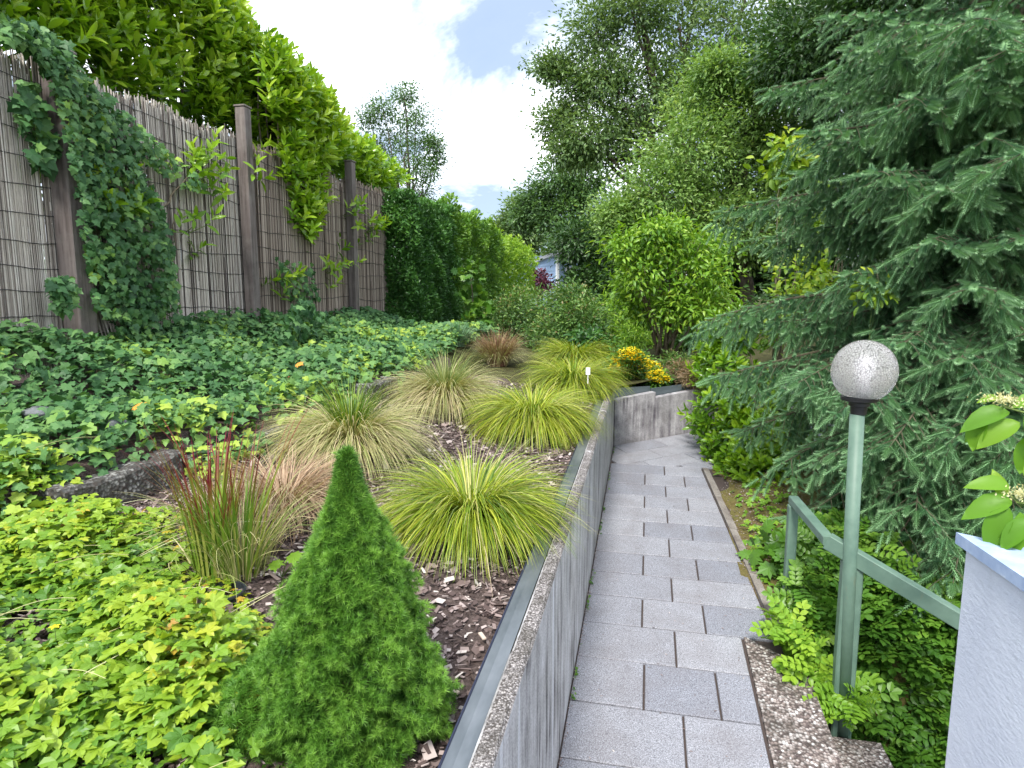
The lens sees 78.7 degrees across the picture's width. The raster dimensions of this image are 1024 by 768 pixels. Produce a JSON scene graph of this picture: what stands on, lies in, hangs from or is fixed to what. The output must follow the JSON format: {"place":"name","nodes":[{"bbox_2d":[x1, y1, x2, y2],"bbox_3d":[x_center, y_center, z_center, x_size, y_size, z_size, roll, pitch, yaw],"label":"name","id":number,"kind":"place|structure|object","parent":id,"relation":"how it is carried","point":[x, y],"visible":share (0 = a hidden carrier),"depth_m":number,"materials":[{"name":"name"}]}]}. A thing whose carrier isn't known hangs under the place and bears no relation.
{"place":"outdoors","nodes":[
{"label":"outdoors","id":0,"kind":"place"},
{"bbox_2d":[0,349,598,767],"bbox_3d":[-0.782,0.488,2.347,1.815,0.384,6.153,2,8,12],"label":"bark mulch","id":1,"kind":"object","parent":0,"point":[427,749],"visible":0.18,"depth_m":2.09,"materials":[{"name":"brown wood"}]},
{"bbox_2d":[49,624,60,641],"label":"yellow flower","id":2,"kind":"object","parent":1,"relation":"on","point":[54,626],"visible":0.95,"depth_m":1.50,"materials":[{"name":"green plant"}]},
{"bbox_2d":[0,0,126,221],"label":"cherry laurel","id":3,"kind":"object","parent":1,"relation":"on","point":[39,11],"visible":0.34,"depth_m":3.58,"materials":[{"name":"green plant"}]},
{"bbox_2d":[96,360,120,383],"bbox_3d":[-2.146,-0.061,3.336,0.107,0.150,0.130,2,8,12],"label":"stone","id":4,"kind":"object","parent":1,"relation":"on","point":[98,370],"visible":0.06,"depth_m":3.30,"materials":[{"name":"grey stone"}]},
{"bbox_2d":[0,0,238,322],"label":"cherry laurel","id":5,"kind":"object","parent":1,"relation":"on","point":[154,67],"visible":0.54,"depth_m":4.35,"materials":[{"name":"green plant"}]},
{"bbox_2d":[0,437,269,767],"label":"leafy ground cover","id":6,"kind":"object","parent":1,"relation":"on","point":[136,700],"visible":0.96,"depth_m":1.41,"materials":[{"name":"green plant"}]},
{"bbox_2d":[0,437,282,767],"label":"dry stalks","id":7,"kind":"object","parent":1,"relation":"on","point":[128,562],"visible":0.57,"depth_m":1.61,"materials":[{"name":"brown plant"}]},
{"bbox_2d":[151,370,180,382],"bbox_3d":[-2.026,-0.071,3.652,0.162,0.224,0.224,2,8,12],"label":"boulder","id":8,"kind":"object","parent":1,"relation":"on","point":[160,371],"visible":0.02,"depth_m":3.58,"materials":[{"name":"stone"}]},
{"bbox_2d":[102,504,273,757],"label":"creeping seedlings","id":9,"kind":"object","parent":1,"relation":"on","point":[211,582],"visible":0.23,"depth_m":1.87,"materials":[{"name":"green plant"}]},
{"bbox_2d":[0,48,387,377],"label":"reed fence","id":10,"kind":"object","parent":1,"relation":"on","point":[235,266],"visible":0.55,"depth_m":4.41,"materials":[{"name":"grey wood"}]},
{"bbox_2d":[0,11,207,363],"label":"climbing ivy","id":11,"kind":"object","parent":10,"relation":"attached to","point":[52,55],"visible":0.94,"depth_m":3.42,"materials":[{"name":"green plant"}]},
{"bbox_2d":[86,161,164,229],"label":"laurel shoot","id":12,"kind":"object","parent":10,"relation":"attached to","point":[140,209],"visible":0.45,"depth_m":3.61,"materials":[{"name":"green plant"}]},
{"bbox_2d":[164,204,225,259],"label":"laurel shoot","id":13,"kind":"object","parent":10,"relation":"attached to","point":[199,215],"visible":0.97,"depth_m":4.23,"materials":[{"name":"green plant"}]},
{"bbox_2d":[182,126,239,205],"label":"laurel shoot","id":14,"kind":"object","parent":10,"relation":"attached to","point":[198,157],"visible":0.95,"depth_m":4.30,"materials":[{"name":"green plant"}]},
{"bbox_2d":[243,134,280,192],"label":"laurel shoot","id":15,"kind":"object","parent":10,"relation":"attached to","point":[259,159],"visible":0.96,"depth_m":4.83,"materials":[{"name":"green plant"}]},
{"bbox_2d":[183,257,346,358],"bbox_3d":[-1.788,-0.456,5.228,0.525,1.221,2.757,2,8,12],"label":"climbing ivy","id":16,"kind":"object","parent":10,"relation":"attached to","point":[302,311],"visible":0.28,"depth_m":5.08,"materials":[{"name":"green plant"}]},
{"bbox_2d":[261,262,306,300],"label":"laurel shoot","id":17,"kind":"object","parent":10,"relation":"attached to","point":[300,266],"visible":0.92,"depth_m":5.29,"materials":[{"name":"green plant"}]},
{"bbox_2d":[319,240,366,288],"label":"laurel shoot","id":18,"kind":"object","parent":10,"relation":"attached to","point":[332,264],"visible":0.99,"depth_m":6.13,"materials":[{"name":"green plant"}]},
{"bbox_2d":[343,193,375,230],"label":"laurel shoot","id":19,"kind":"object","parent":10,"relation":"attached to","point":[360,208],"visible":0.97,"depth_m":6.46,"materials":[{"name":"green plant"}]},
{"bbox_2d":[364,210,392,242],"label":"laurel shoot","id":20,"kind":"object","parent":10,"relation":"attached to","point":[379,221],"visible":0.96,"depth_m":7.01,"materials":[{"name":"green plant"}]},
{"bbox_2d":[39,376,398,505],"bbox_3d":[-1.245,0.319,3.346,0.143,0.464,2.394,3,8,19],"label":"rock","id":21,"kind":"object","parent":1,"relation":"on","point":[122,480],"depth_m":2.51,"materials":[{"name":"grey stone"}]},
{"bbox_2d":[113,404,333,602],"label":"blood grass","id":22,"kind":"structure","parent":1,"relation":"on","point":[215,546],"depth_m":1.85,"materials":[{"name":"green plant"}]},
{"bbox_2d":[204,581,246,605],"bbox_3d":[-0.831,0.626,1.798,0.126,0.066,0.126,2,8,12],"label":"rock","id":23,"kind":"object","parent":1,"relation":"on","point":[239,585],"visible":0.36,"depth_m":1.83,"materials":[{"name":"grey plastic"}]},
{"bbox_2d":[0,306,500,552],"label":"ivy ground cover","id":24,"kind":"object","parent":1,"relation":"on","point":[267,383],"visible":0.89,"depth_m":3.21,"materials":[{"name":"green plant"}]},
{"bbox_2d":[21,405,47,418],"bbox_3d":[-1.912,0.117,2.530,0.096,0.061,0.132,2,8,12],"label":"stone","id":25,"kind":"object","parent":24,"relation":"on","point":[29,411],"visible":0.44,"depth_m":2.49,"materials":[{"name":"grey stone"}]},
{"bbox_2d":[107,419,126,428],"bbox_3d":[-1.686,0.171,2.657,0.068,0.073,0.098,2,8,12],"label":"stone","id":26,"kind":"object","parent":24,"relation":"on","point":[113,422],"visible":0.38,"depth_m":2.63,"materials":[{"name":"grey stone"}]},
{"bbox_2d":[165,428,381,546],"bbox_3d":[-0.867,0.339,2.340,0.827,0.289,0.824,2,8,12],"label":"brown sedge","id":27,"kind":"object","parent":1,"relation":"on","point":[282,476],"visible":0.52,"depth_m":2.33,"materials":[{"name":"brown plant"}]},
{"bbox_2d":[267,551,302,576],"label":"maple seedling","id":28,"kind":"object","parent":1,"relation":"on","point":[276,564],"visible":0.64,"depth_m":1.89,"materials":[{"name":"green plant"}]},
{"bbox_2d":[203,443,462,767],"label":"dwarf conifer","id":29,"kind":"object","parent":1,"relation":"on","point":[352,620],"visible":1,"depth_m":1.21,"materials":[{"name":"green plant"}]},
{"bbox_2d":[248,368,443,481],"bbox_3d":[-0.781,0.142,3.013,1.022,0.460,1.013,2,8,12],"label":"sedge tussock","id":30,"kind":"object","parent":1,"relation":"on","point":[359,431],"visible":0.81,"depth_m":2.89,"materials":[{"name":"beige plant"}]},
{"bbox_2d":[375,346,515,425],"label":"sedge tussock","id":31,"kind":"object","parent":1,"relation":"on","point":[447,391],"visible":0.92,"depth_m":3.96,"materials":[{"name":"plant"}]},
{"bbox_2d":[364,417,597,595],"bbox_3d":[-0.142,0.353,2.280,1.025,0.408,0.970,2,8,12],"label":"sedge tussock","id":32,"kind":"object","parent":1,"relation":"on","point":[472,505],"visible":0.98,"depth_m":2.13,"materials":[{"name":"green plant"}]},
{"bbox_2d":[478,632,486,639],"bbox_3d":[-0.078,0.663,1.641,0.011,0.006,0.035,-3,8,-24],"label":"wood chip","id":33,"kind":"object","parent":1,"relation":"on","point":[482,635],"visible":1,"depth_m":1.64,"materials":[{"name":"beige wood"}]},
{"bbox_2d":[452,378,615,454],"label":"sedge tussock","id":34,"kind":"object","parent":1,"relation":"on","point":[531,417],"visible":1,"depth_m":3.50,"materials":[{"name":"green plant"}]},
{"bbox_2d":[511,352,634,402],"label":"sedge tussock","id":35,"kind":"object","parent":1,"relation":"on","point":[597,377],"visible":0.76,"depth_m":4.70,"materials":[{"name":"green plant"}]},
{"bbox_2d":[586,368,589,383],"bbox_3d":[0.515,-0.057,4.234,0.030,0.110,0.008,2,8,12],"label":"plant label","id":36,"kind":"object","parent":1,"relation":"on","point":[587,371],"visible":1,"depth_m":4.23,"materials":[{"name":"white plastic"}]},
{"bbox_2d":[1,0,879,259],"label":"sky","id":37,"kind":"structure","parent":0,"point":[466,55],"materials":[{"name":"white"}]},
{"bbox_2d":[0,296,882,387],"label":"garden ground","id":38,"kind":"structure","parent":0,"point":[511,368],"depth_m":6.15,"materials":[{"name":"soil"}]},
{"bbox_2d":[89,0,283,249],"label":"cherry laurel","id":39,"kind":"object","parent":38,"relation":"on","point":[239,31],"visible":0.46,"depth_m":5.13,"materials":[{"name":"green plant"}]},
{"bbox_2d":[228,30,363,251],"bbox_3d":[-2.078,-1.866,6.402,1.256,3.062,2.757,2,8,12],"label":"cherry laurel","id":40,"kind":"object","parent":38,"relation":"on","point":[299,98],"visible":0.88,"depth_m":5.48,"materials":[{"name":"green plant"}]},
{"bbox_2d":[330,96,414,245],"bbox_3d":[-1.920,-2.010,8.229,1.085,2.869,3.692,1,7,6],"label":"cherry laurel","id":41,"kind":"object","parent":38,"relation":"on","point":[375,166],"visible":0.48,"depth_m":7.37,"materials":[{"name":"green plant"}]},
{"bbox_2d":[347,78,455,200],"bbox_3d":[-3.836,-6.675,22.866,4.093,8.322,3.066,4,8,28],"label":"poplar","id":42,"kind":"object","parent":38,"relation":"on","point":[437,150],"visible":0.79,"depth_m":22.07,"materials":[{"name":"green plant"}]},
{"bbox_2d":[364,183,464,339],"bbox_3d":[-1.495,-1.357,8.527,1.348,2.462,2.223,2,8,12],"label":"privet hedge","id":43,"kind":"object","parent":38,"relation":"on","point":[425,225],"visible":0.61,"depth_m":7.71,"materials":[{"name":"green plant"}]},
{"bbox_2d":[390,191,506,327],"bbox_3d":[-1.149,-1.775,10.878,1.623,2.652,3.473,2,8,12],"label":"privet hedge","id":44,"kind":"object","parent":38,"relation":"on","point":[471,230],"visible":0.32,"depth_m":10.55,"materials":[{"name":"green plant"}]},
{"bbox_2d":[433,319,484,346],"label":"shrub","id":45,"kind":"object","parent":38,"relation":"on","point":[460,344],"visible":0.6,"depth_m":6.07,"materials":[{"name":"green plant"}]},
{"bbox_2d":[450,255,495,329],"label":"maple sapling","id":46,"kind":"object","parent":38,"relation":"on","point":[479,297],"visible":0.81,"depth_m":8.14,"materials":[{"name":"green plant"}]},
{"bbox_2d":[451,225,539,323],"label":"beech hedge","id":47,"kind":"object","parent":38,"relation":"on","point":[522,258],"visible":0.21,"depth_m":14.69,"materials":[{"name":"green plant"}]},
{"bbox_2d":[466,325,535,366],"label":"brown sedge","id":48,"kind":"object","parent":38,"relation":"on","point":[500,351],"visible":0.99,"depth_m":5.95,"materials":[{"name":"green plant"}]},
{"bbox_2d":[481,279,552,341],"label":"rose shrub","id":49,"kind":"object","parent":38,"relation":"on","point":[512,301],"visible":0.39,"depth_m":8.94,"materials":[{"name":"green plant"}]},
{"bbox_2d":[487,184,561,256],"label":"distant tree","id":50,"kind":"object","parent":38,"relation":"on","point":[529,239],"visible":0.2,"depth_m":29.53,"materials":[{"name":"green plant"}]},
{"bbox_2d":[510,252,571,304],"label":"garden shed","id":51,"kind":"structure","parent":38,"relation":"on","point":[553,270],"depth_m":24.02,"materials":[{"name":"blue"}]},
{"bbox_2d":[532,267,556,301],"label":"purple shrub","id":52,"kind":"object","parent":38,"relation":"on","point":[540,278],"visible":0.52,"depth_m":17.77,"materials":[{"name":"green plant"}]},
{"bbox_2d":[533,332,566,350],"bbox_3d":[0.495,-0.525,7.473,0.571,0.278,0.584,2,8,12],"label":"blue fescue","id":53,"kind":"object","parent":38,"relation":"on","point":[551,340],"visible":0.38,"depth_m":7.39,"materials":[{"name":"plant"}]},
{"bbox_2d":[501,155,619,278],"bbox_3d":[1.835,-5.590,23.190,5.084,6.392,3.982,2,8,12],"label":"round tree","id":54,"kind":"object","parent":38,"relation":"on","point":[530,213],"visible":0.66,"depth_m":22.77,"materials":[{"name":"green plant"}]},
{"bbox_2d":[512,274,622,353],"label":"dogwood shrub","id":55,"kind":"object","parent":38,"relation":"on","point":[572,308],"visible":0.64,"depth_m":7.57,"materials":[{"name":"green plant"}]},
{"bbox_2d":[526,333,616,368],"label":"sedge tussock","id":56,"kind":"object","parent":38,"relation":"on","point":[563,350],"visible":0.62,"depth_m":5.93,"materials":[{"name":"green plant"}]},
{"bbox_2d":[563,319,619,363],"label":"dark shrub","id":57,"kind":"object","parent":38,"relation":"on","point":[588,335],"visible":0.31,"depth_m":6.27,"materials":[{"name":"green plant"}]},
{"bbox_2d":[602,366,640,387],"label":"white edged plant","id":58,"kind":"object","parent":38,"relation":"on","point":[633,385],"visible":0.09,"depth_m":5.73,"materials":[{"name":"green plant"}]},
{"bbox_2d":[593,284,676,348],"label":"tall grass shrub","id":59,"kind":"object","parent":38,"relation":"on","point":[638,339],"visible":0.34,"depth_m":8.04,"materials":[{"name":"green plant"}]},
{"bbox_2d":[603,342,674,387],"bbox_3d":[1.201,-0.143,5.864,0.668,0.552,1.148,2,8,12],"label":"yellow flower cushion","id":60,"kind":"object","parent":38,"relation":"on","point":[656,374],"visible":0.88,"depth_m":5.55,"materials":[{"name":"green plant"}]},
{"bbox_2d":[585,204,756,358],"bbox_3d":[1.733,-1.046,6.730,1.826,1.647,1.607,2,8,12],"label":"ornamental tree","id":61,"kind":"object","parent":38,"relation":"on","point":[689,311],"visible":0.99,"depth_m":6.47,"materials":[{"name":"green plant"}]},
{"bbox_2d":[655,346,700,370],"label":"heather","id":62,"kind":"object","parent":38,"relation":"on","point":[667,359],"visible":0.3,"depth_m":6.47,"materials":[{"name":"green plant"}]},
{"bbox_2d":[659,356,707,391],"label":"heather","id":63,"kind":"object","parent":38,"relation":"on","point":[684,379],"visible":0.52,"depth_m":5.69,"materials":[{"name":"brown plant"}]},
{"bbox_2d":[654,299,721,352],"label":"shrub","id":64,"kind":"object","parent":38,"relation":"on","point":[679,337],"visible":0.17,"depth_m":7.65,"materials":[{"name":"green plant"}]},
{"bbox_2d":[512,0,872,318],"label":"tall tree","id":65,"kind":"object","parent":38,"relation":"on","point":[576,148],"visible":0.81,"depth_m":14.76,"materials":[{"name":"green plant"}]},
{"bbox_2d":[540,193,847,315],"bbox_3d":[4.186,-2.422,13.316,7.349,3.565,2.981,2,8,12],"label":"shaded tree","id":66,"kind":"object","parent":38,"relation":"on","point":[579,259],"visible":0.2,"depth_m":13.31,"materials":[{"name":"green plant"}]},
{"bbox_2d":[568,22,853,308],"bbox_3d":[3.613,-3.294,11.061,5.153,5.334,3.504,2,8,12],"label":"pale maple","id":67,"kind":"object","parent":38,"relation":"on","point":[727,134],"visible":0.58,"depth_m":10.60,"materials":[{"name":"green plant"}]},
{"bbox_2d":[743,126,819,360],"bbox_3d":[2.690,-1.348,6.244,0.698,2.368,0.595,-3,8,-19],"label":"hazel sapling","id":68,"kind":"object","parent":38,"relation":"on","point":[774,184],"visible":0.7,"depth_m":6.14,"materials":[{"name":"green plant"}]},
{"bbox_2d":[761,243,840,366],"bbox_3d":[2.734,-0.724,5.851,0.845,1.231,0.853,2,8,12],"label":"hornbeam sapling","id":69,"kind":"object","parent":38,"relation":"on","point":[817,281],"visible":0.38,"depth_m":5.76,"materials":[{"name":"green plant"}]},
{"bbox_2d":[719,0,1023,337],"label":"dark conifer","id":70,"kind":"object","parent":38,"relation":"on","point":[804,59],"visible":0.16,"depth_m":9.18,"materials":[{"name":"green plant"}]},
{"bbox_2d":[468,369,800,765],"bbox_3d":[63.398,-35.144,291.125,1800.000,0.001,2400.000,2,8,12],"label":"ground","id":71,"kind":"structure","parent":0,"point":[552,539],"depth_m":6.91,"materials":[{"name":"soil"}]},
{"bbox_2d":[30,246,885,298],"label":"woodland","id":72,"kind":"object","parent":71,"relation":"on","point":[763,292],"visible":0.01,"depth_m":46.44,"materials":[{"name":"green plant"}]},
{"bbox_2d":[557,417,847,767],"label":"path","id":73,"kind":"structure","parent":0,"point":[624,719],"depth_m":2.74,"materials":[{"name":"stone"}]},
{"bbox_2d":[468,387,613,767],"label":"retaining wall","id":74,"kind":"structure","parent":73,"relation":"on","point":[524,724],"depth_m":1.89,"materials":[{"name":"concrete"}]},
{"bbox_2d":[437,391,605,767],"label":"metal edging","id":75,"kind":"object","parent":74,"relation":"attached to","point":[461,744],"visible":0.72,"depth_m":1.50,"materials":[{"name":"metal"}]},
{"bbox_2d":[558,450,613,765],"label":"joint litter","id":76,"kind":"object","parent":73,"relation":"on","point":[584,624],"visible":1,"depth_m":2.76,"materials":[{"name":"brown plant"}]},
{"bbox_2d":[571,447,614,699],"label":"wall foot weeds","id":77,"kind":"object","parent":73,"relation":"on","point":[576,673],"depth_m":2.97,"materials":[{"name":"green plant"}]},
{"bbox_2d":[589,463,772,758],"bbox_3d":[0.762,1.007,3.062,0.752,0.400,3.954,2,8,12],"label":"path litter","id":78,"kind":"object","parent":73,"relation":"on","point":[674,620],"visible":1,"depth_m":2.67,"materials":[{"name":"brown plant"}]},
{"bbox_2d":[702,468,781,623],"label":"kerb","id":79,"kind":"structure","parent":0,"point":[740,546],"depth_m":3.58,"materials":[{"name":"concrete"}]},
{"bbox_2d":[754,303,803,369],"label":"laurel sapling","id":80,"kind":"object","parent":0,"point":[764,342],"visible":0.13,"depth_m":5.26,"materials":[{"name":"green plant"}]},
{"bbox_2d":[712,434,953,764],"bbox_3d":[29.733,2.742,-5.313,59.500,1.984,13.574,2,8,12],"label":"soil strip","id":81,"kind":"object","parent":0,"point":[730,501],"visible":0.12,"depth_m":3.90,"materials":[{"name":"brown soil"}]},
{"bbox_2d":[613,379,802,445],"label":"end wall","id":82,"kind":"structure","parent":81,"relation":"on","point":[642,413],"depth_m":5.35,"materials":[{"name":"concrete"}]},
{"bbox_2d":[677,297,826,489],"bbox_3d":[1.790,0.127,4.880,1.192,1.603,1.462,6,9,38],"label":"laurel bush","id":83,"kind":"object","parent":81,"relation":"on","point":[724,456],"visible":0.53,"depth_m":4.85,"materials":[{"name":"green plant"}]},
{"bbox_2d":[730,479,789,625],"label":"path side weeds","id":84,"kind":"object","parent":81,"relation":"on","point":[763,519],"visible":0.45,"depth_m":3.83,"materials":[{"name":"green plant"}]},
{"bbox_2d":[718,470,830,653],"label":"leaf litter","id":85,"kind":"object","parent":81,"relation":"on","point":[757,513],"visible":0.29,"depth_m":3.92,"materials":[{"name":"brown plant"}]},
{"bbox_2d":[735,517,814,579],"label":"sycamore seedling","id":86,"kind":"object","parent":81,"relation":"on","point":[772,547],"visible":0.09,"depth_m":3.24,"materials":[{"name":"green plant"}]},
{"bbox_2d":[744,637,842,767],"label":"stone step","id":87,"kind":"object","parent":81,"relation":"on","point":[797,732],"visible":0.67,"depth_m":2.23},
{"bbox_2d":[749,586,902,731],"bbox_3d":[1.213,1.102,2.539,0.453,0.421,0.661,-3,8,-21],"label":"shade ground cover","id":88,"kind":"object","parent":81,"relation":"on","point":[795,636],"visible":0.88,"depth_m":2.43,"materials":[{"name":"green plant"}]},
{"bbox_2d":[680,0,1023,623],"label":"spruce","id":89,"kind":"object","parent":81,"relation":"on","point":[951,81],"visible":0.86,"depth_m":3.21,"materials":[{"name":"green plant"}]},
{"bbox_2d":[761,478,964,767],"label":"shade ground cover","id":90,"kind":"object","parent":81,"relation":"on","point":[820,558],"visible":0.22,"depth_m":2.66,"materials":[{"name":"green plant"}]},
{"bbox_2d":[832,736,893,767],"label":"stone step","id":91,"kind":"object","parent":81,"relation":"on","point":[853,753],"visible":0.67,"depth_m":2.28,"materials":[{"name":"grey stone"}]},
{"bbox_2d":[782,496,959,738],"bbox_3d":[1.343,0.968,2.431,0.327,0.811,0.939,-3,8,-24],"label":"handrail","id":92,"kind":"object","parent":81,"relation":"on","point":[934,604],"visible":0.62,"depth_m":2.33,"materials":[{"name":"green metal"}]},
{"bbox_2d":[848,267,899,418],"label":"vine shoot","id":93,"kind":"object","parent":81,"relation":"on","point":[861,296],"visible":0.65,"depth_m":3.34,"materials":[{"name":"green plant"}]},
{"bbox_2d":[945,532,1023,767],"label":"parapet wall","id":94,"kind":"structure","parent":81,"relation":"on","point":[986,725],"depth_m":1.39,"materials":[{"name":"white paint"}]},
{"bbox_2d":[960,391,1023,549],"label":"dogwood branch","id":95,"kind":"object","parent":94,"relation":"on","point":[986,426],"visible":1,"depth_m":1.46,"materials":[{"name":"green plant"}]},
{"bbox_2d":[812,171,868,351],"bbox_3d":[3.147,-1.079,6.052,0.662,1.885,0.627,2,8,12],"label":"hornbeam sapling","id":96,"kind":"object","parent":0,"point":[817,223],"visible":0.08,"depth_m":6.00,"materials":[{"name":"green plant"}]},
{"bbox_2d":[830,340,898,738],"bbox_3d":[1.251,0.622,2.305,0.213,1.569,0.213,2,8,12],"label":"garden lamp","id":97,"kind":"object","parent":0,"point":[864,374],"visible":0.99,"depth_m":2.23,"materials":[{"name":"green metal"}]}
]}

